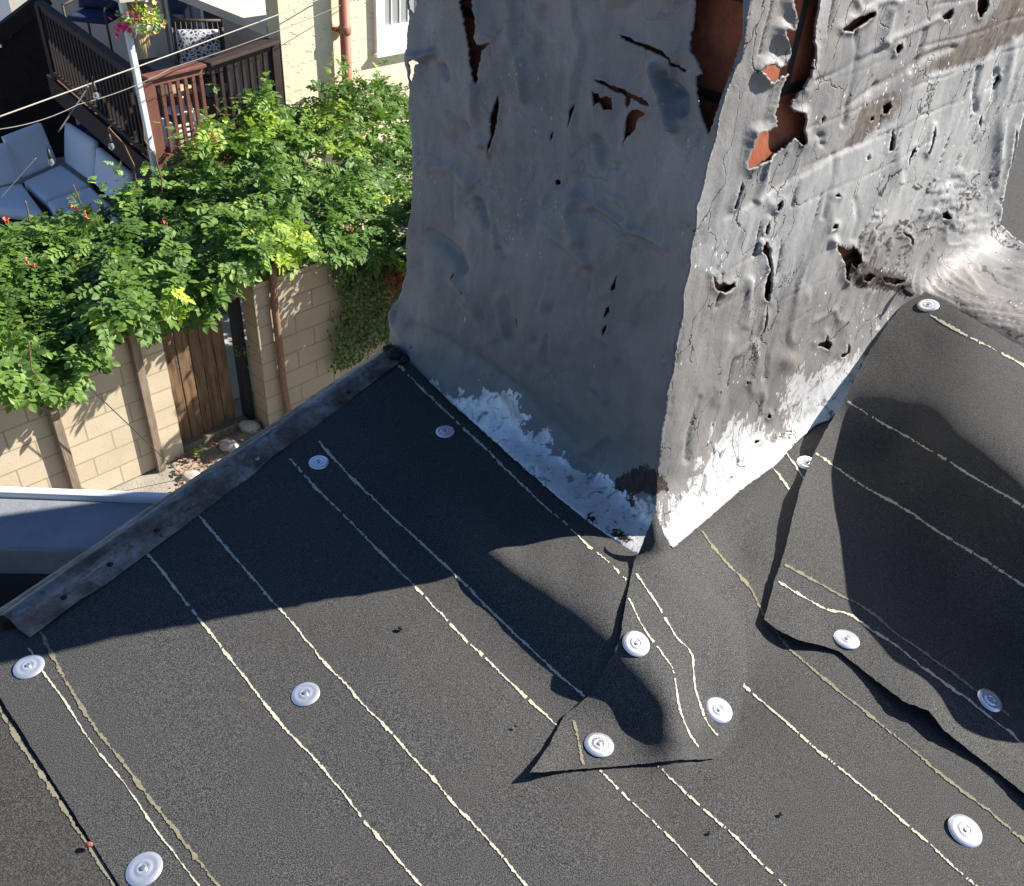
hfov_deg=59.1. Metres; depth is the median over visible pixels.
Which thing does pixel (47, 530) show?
roof
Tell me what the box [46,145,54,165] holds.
festoon bulb
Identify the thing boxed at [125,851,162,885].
cap washer
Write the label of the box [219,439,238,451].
rubble stone
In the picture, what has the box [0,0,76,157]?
board fence
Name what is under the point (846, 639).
cap washer
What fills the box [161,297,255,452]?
plank gate
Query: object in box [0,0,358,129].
cable
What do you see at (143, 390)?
wooden post
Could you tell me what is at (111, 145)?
festoon bulb
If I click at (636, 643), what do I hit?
cap washer
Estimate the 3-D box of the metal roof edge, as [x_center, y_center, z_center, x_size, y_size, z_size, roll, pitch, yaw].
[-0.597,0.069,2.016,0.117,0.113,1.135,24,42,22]
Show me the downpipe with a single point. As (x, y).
(343, 28)
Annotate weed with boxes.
[190,444,211,462]
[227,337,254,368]
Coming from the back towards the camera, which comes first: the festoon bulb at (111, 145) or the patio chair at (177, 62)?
the patio chair at (177, 62)
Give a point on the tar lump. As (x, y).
(394, 352)
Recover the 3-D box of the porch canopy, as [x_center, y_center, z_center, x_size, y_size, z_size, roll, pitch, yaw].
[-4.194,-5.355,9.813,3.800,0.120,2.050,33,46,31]
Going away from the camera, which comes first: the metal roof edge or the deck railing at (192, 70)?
the metal roof edge
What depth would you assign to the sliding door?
11.62 m
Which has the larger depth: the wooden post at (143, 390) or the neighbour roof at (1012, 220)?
the wooden post at (143, 390)
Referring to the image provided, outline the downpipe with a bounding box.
[332,0,355,227]
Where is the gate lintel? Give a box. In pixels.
[158,285,241,319]
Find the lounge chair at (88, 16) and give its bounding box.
[61,0,120,50]
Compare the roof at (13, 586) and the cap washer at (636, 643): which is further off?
the roof at (13, 586)
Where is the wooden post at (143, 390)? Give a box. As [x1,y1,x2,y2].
[126,331,165,471]
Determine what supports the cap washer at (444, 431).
on the roofing felt at (150, 706)
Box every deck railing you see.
[34,0,148,154]
[141,61,210,168]
[196,38,283,131]
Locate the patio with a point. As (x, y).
(228, 347)
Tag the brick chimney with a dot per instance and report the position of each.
(674, 266)
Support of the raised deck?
on the patio
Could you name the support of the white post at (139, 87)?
on the patio
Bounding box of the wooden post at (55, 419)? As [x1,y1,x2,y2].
[46,402,81,488]
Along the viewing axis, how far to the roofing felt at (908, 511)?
1.89 m
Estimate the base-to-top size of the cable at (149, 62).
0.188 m
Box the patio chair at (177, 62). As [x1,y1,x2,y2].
[170,19,227,86]
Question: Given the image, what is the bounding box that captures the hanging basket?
[108,0,167,38]
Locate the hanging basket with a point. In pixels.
(136, 24)
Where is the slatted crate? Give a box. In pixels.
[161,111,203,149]
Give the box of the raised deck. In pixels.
[46,57,307,230]
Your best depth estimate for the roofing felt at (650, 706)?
1.56 m
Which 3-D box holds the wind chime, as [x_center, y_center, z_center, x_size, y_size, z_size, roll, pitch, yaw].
[-3.545,-3.846,8.694,0.100,0.266,0.100,5,38,0]
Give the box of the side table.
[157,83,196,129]
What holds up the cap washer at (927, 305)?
on the roofing felt at (908, 511)
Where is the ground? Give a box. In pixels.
[9,0,273,492]
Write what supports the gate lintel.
attached to the block wall at (110, 448)
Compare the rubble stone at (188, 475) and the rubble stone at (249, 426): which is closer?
the rubble stone at (188, 475)
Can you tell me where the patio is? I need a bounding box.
[0,156,275,415]
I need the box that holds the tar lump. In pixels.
[383,344,409,362]
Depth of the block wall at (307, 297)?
9.01 m
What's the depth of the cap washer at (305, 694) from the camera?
1.53 m
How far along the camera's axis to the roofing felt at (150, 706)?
1.53 m
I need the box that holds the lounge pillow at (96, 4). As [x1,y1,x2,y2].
[78,0,119,11]
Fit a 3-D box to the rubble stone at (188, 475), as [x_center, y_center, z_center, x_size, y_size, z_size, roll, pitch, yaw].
[-3.067,0.321,8.670,0.201,0.117,0.159,5,38,0]
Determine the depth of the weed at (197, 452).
8.91 m
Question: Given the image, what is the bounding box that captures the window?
[373,0,415,57]
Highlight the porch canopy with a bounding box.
[114,0,141,2]
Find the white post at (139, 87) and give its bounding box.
[118,2,158,177]
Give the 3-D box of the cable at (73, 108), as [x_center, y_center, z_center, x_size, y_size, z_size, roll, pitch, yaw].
[-3.830,-2.917,7.883,0.012,0.341,0.355,33,46,31]
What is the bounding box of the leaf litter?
[174,403,261,488]
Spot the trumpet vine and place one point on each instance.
(114, 280)
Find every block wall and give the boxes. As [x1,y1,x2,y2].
[0,331,183,489]
[241,221,407,427]
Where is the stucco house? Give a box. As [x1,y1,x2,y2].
[50,0,418,254]
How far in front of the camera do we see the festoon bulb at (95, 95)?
7.84 m
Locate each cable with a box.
[0,0,317,116]
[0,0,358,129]
[0,158,35,198]
[58,86,88,131]
[85,384,181,475]
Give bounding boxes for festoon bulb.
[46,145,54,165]
[92,76,98,99]
[107,129,114,150]
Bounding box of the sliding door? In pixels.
[164,0,227,86]
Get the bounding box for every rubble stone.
[182,470,199,481]
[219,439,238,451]
[239,420,260,433]
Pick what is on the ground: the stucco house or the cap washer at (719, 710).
the stucco house
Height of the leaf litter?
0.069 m
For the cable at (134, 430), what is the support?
attached to the block wall at (110, 448)
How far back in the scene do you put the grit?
1.30 m
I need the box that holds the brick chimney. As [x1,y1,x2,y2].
[388,0,1023,553]
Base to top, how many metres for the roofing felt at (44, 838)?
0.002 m
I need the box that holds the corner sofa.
[0,123,146,244]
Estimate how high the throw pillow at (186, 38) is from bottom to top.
0.453 m
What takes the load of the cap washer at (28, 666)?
on the roofing felt at (150, 706)
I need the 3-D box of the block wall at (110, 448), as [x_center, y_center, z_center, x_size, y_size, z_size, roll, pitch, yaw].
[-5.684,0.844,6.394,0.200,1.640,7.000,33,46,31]
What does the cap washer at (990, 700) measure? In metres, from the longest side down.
0.047 x 0.047 x 0.006 m
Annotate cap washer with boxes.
[13,655,44,678]
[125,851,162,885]
[291,682,319,705]
[309,455,328,468]
[436,425,454,437]
[584,732,613,756]
[622,631,649,656]
[707,697,732,723]
[796,456,811,469]
[833,629,859,648]
[917,299,938,311]
[948,814,982,846]
[978,688,1002,711]
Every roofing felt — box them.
[0,362,1023,885]
[0,628,118,885]
[530,513,747,772]
[764,291,1023,792]
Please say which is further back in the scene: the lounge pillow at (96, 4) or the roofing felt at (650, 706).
the lounge pillow at (96, 4)
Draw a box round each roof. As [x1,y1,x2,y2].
[0,486,169,573]
[0,573,50,607]
[1000,118,1023,242]
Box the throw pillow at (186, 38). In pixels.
[176,29,223,74]
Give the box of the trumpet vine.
[0,53,412,416]
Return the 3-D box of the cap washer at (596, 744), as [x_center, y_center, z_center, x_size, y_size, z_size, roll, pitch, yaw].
[0.144,0.497,1.493,0.050,0.007,0.050,15,32,12]
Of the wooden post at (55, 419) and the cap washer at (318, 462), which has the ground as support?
the wooden post at (55, 419)
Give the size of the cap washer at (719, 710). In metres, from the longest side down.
0.050 x 0.050 x 0.007 m
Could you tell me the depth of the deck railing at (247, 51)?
10.04 m
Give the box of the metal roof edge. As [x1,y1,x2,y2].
[0,344,400,637]
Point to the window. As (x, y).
(391, 18)
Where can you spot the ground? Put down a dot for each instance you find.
(155, 480)
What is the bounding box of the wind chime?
[137,34,149,57]
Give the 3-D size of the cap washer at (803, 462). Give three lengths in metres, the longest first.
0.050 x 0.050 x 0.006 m
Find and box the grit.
[85,842,92,846]
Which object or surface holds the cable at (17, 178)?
on the trumpet vine
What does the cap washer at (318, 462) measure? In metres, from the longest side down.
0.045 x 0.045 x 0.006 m

